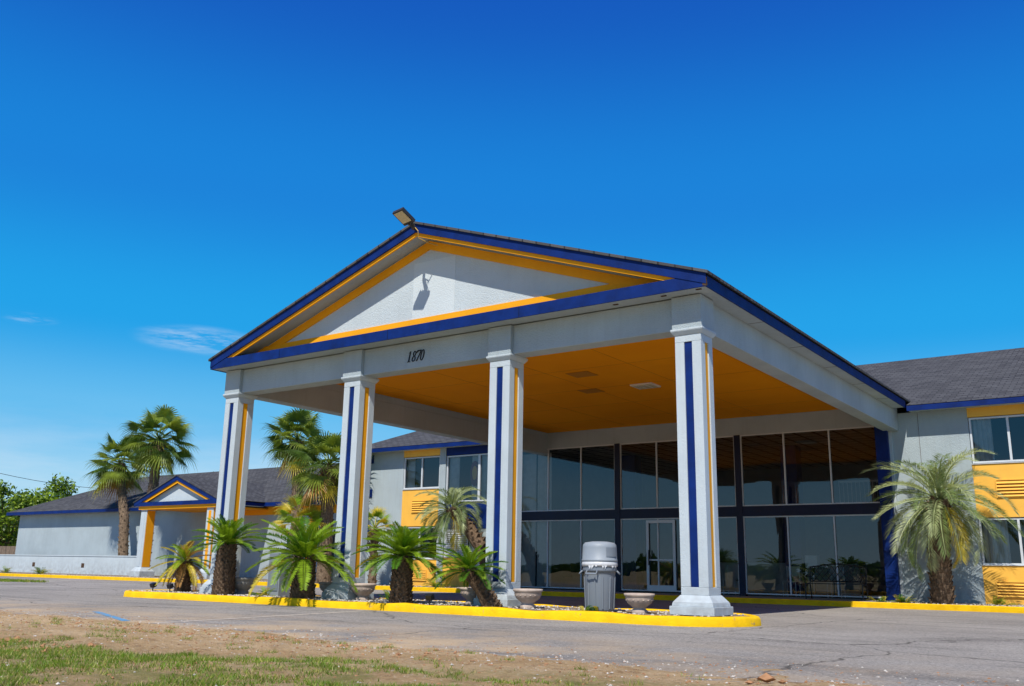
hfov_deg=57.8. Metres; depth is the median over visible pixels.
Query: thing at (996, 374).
roof
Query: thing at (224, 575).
sago palm
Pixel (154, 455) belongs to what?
cabbage palm
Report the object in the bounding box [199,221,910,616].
entrance portico
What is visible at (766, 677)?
clay clods
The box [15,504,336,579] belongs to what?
walls
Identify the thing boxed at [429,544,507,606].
sago palm
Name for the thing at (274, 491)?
roof
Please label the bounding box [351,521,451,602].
sago palm
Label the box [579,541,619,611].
trash can
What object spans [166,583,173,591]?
ground spotlight
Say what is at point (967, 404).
eave fascia
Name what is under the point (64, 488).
oak tree
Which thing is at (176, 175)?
sky
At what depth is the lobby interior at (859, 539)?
36.92 m
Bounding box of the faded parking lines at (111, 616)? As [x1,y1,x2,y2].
[92,611,356,622]
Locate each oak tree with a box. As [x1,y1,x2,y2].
[0,479,63,545]
[0,489,26,527]
[7,473,79,544]
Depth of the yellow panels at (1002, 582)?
25.99 m
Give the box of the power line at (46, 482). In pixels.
[0,473,89,487]
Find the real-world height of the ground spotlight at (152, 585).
0.226 m
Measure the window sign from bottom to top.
1.000 m
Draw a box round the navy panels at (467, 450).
[366,445,487,566]
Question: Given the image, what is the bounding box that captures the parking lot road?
[0,576,1023,685]
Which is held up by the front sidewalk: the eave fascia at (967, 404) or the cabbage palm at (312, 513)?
the cabbage palm at (312, 513)
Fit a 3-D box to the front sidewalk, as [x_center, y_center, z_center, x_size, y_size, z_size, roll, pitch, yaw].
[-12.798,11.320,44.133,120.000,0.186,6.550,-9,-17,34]
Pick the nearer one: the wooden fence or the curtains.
the curtains
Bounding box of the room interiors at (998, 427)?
[404,414,1023,565]
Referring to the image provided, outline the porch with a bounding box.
[129,476,267,578]
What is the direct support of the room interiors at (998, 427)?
attached to the walls at (920, 437)
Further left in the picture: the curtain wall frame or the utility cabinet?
the utility cabinet
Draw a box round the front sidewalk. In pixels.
[0,572,1023,612]
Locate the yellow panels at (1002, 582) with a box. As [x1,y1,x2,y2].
[401,404,1023,604]
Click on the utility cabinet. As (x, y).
(277, 590)
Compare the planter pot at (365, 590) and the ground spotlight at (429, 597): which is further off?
the planter pot at (365, 590)
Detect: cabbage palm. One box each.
[80,433,149,555]
[119,404,201,565]
[259,407,337,570]
[272,493,327,566]
[284,431,374,583]
[367,506,395,583]
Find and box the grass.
[0,578,761,685]
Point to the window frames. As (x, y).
(1011, 460)
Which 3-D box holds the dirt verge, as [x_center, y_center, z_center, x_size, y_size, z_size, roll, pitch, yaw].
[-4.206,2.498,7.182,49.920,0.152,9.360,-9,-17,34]
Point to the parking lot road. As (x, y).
(926, 646)
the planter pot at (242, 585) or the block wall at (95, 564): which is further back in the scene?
the block wall at (95, 564)
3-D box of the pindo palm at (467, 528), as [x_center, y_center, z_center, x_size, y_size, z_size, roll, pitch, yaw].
[-2.086,7.306,34.757,3.370,3.932,3.080,2,-14,-4]
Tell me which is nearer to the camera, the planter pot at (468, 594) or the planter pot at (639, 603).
the planter pot at (639, 603)
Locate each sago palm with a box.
[148,539,211,591]
[188,514,268,594]
[245,515,363,598]
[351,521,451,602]
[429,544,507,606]
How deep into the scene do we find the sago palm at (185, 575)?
23.70 m
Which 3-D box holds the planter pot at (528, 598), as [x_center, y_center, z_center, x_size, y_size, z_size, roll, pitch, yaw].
[0.295,4.751,17.253,0.560,0.350,0.560,-9,-17,34]
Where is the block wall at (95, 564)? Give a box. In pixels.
[0,554,135,575]
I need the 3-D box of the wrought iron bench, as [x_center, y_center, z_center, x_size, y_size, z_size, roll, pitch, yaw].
[9.294,6.845,26.654,1.640,1.021,0.585,-9,-17,34]
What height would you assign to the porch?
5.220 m
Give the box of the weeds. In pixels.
[1,566,1018,610]
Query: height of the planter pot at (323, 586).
0.350 m
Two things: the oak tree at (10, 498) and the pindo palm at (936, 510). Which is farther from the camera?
the oak tree at (10, 498)
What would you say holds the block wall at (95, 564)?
on the front sidewalk
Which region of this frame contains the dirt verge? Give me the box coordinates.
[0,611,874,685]
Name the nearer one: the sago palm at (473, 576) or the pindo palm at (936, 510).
the sago palm at (473, 576)
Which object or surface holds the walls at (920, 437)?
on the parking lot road
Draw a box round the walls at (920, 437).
[365,408,985,603]
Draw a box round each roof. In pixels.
[7,463,338,514]
[133,475,288,502]
[372,348,1023,459]
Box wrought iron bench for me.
[804,563,868,600]
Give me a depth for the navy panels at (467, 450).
36.76 m
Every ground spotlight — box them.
[150,582,156,590]
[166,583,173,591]
[425,594,434,604]
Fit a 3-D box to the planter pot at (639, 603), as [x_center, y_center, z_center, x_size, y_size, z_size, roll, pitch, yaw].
[2.192,4.478,15.963,0.532,0.332,0.532,-9,-17,34]
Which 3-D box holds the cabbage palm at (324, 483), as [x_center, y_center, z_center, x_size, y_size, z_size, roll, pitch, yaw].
[-7.784,6.756,38.667,3.868,6.532,4.001,-9,-17,34]
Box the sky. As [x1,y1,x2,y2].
[0,0,1023,507]
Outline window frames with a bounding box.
[403,414,1023,565]
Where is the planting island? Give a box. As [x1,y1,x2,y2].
[123,589,760,626]
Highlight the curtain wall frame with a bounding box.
[521,426,900,600]
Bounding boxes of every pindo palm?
[414,486,486,568]
[860,447,1023,603]
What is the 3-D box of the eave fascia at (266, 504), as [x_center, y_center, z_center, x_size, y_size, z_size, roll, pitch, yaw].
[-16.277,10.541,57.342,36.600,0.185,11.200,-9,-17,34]
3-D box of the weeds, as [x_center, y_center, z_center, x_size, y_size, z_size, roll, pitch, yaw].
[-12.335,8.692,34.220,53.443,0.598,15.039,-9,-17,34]
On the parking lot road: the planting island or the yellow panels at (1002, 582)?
the planting island
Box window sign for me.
[470,461,477,485]
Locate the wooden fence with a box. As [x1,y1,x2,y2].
[0,546,15,554]
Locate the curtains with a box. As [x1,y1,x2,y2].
[406,419,1010,562]
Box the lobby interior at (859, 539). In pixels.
[521,427,890,600]
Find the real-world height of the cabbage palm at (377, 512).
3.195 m
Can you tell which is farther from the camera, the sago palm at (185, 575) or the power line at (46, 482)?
the power line at (46, 482)
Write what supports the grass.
on the dirt verge
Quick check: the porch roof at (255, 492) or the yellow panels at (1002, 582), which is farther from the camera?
the porch roof at (255, 492)
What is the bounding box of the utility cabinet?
[267,548,291,595]
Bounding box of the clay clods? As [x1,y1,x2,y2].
[1,621,785,683]
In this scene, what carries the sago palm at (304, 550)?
on the planting island
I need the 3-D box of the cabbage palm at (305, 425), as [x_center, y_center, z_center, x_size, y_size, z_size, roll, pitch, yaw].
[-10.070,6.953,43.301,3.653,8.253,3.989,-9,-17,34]
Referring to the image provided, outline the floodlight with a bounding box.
[392,207,437,245]
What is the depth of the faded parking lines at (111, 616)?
14.74 m
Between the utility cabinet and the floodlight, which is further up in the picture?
the floodlight
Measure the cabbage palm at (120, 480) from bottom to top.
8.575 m
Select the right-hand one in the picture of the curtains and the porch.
the curtains
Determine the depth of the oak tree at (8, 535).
75.90 m
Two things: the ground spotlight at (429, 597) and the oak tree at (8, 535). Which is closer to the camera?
the ground spotlight at (429, 597)
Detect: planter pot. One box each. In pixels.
[234,577,254,594]
[318,582,331,591]
[350,583,376,600]
[459,587,475,604]
[513,588,542,608]
[624,593,654,613]
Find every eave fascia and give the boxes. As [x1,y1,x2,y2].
[6,500,336,515]
[372,396,1023,453]

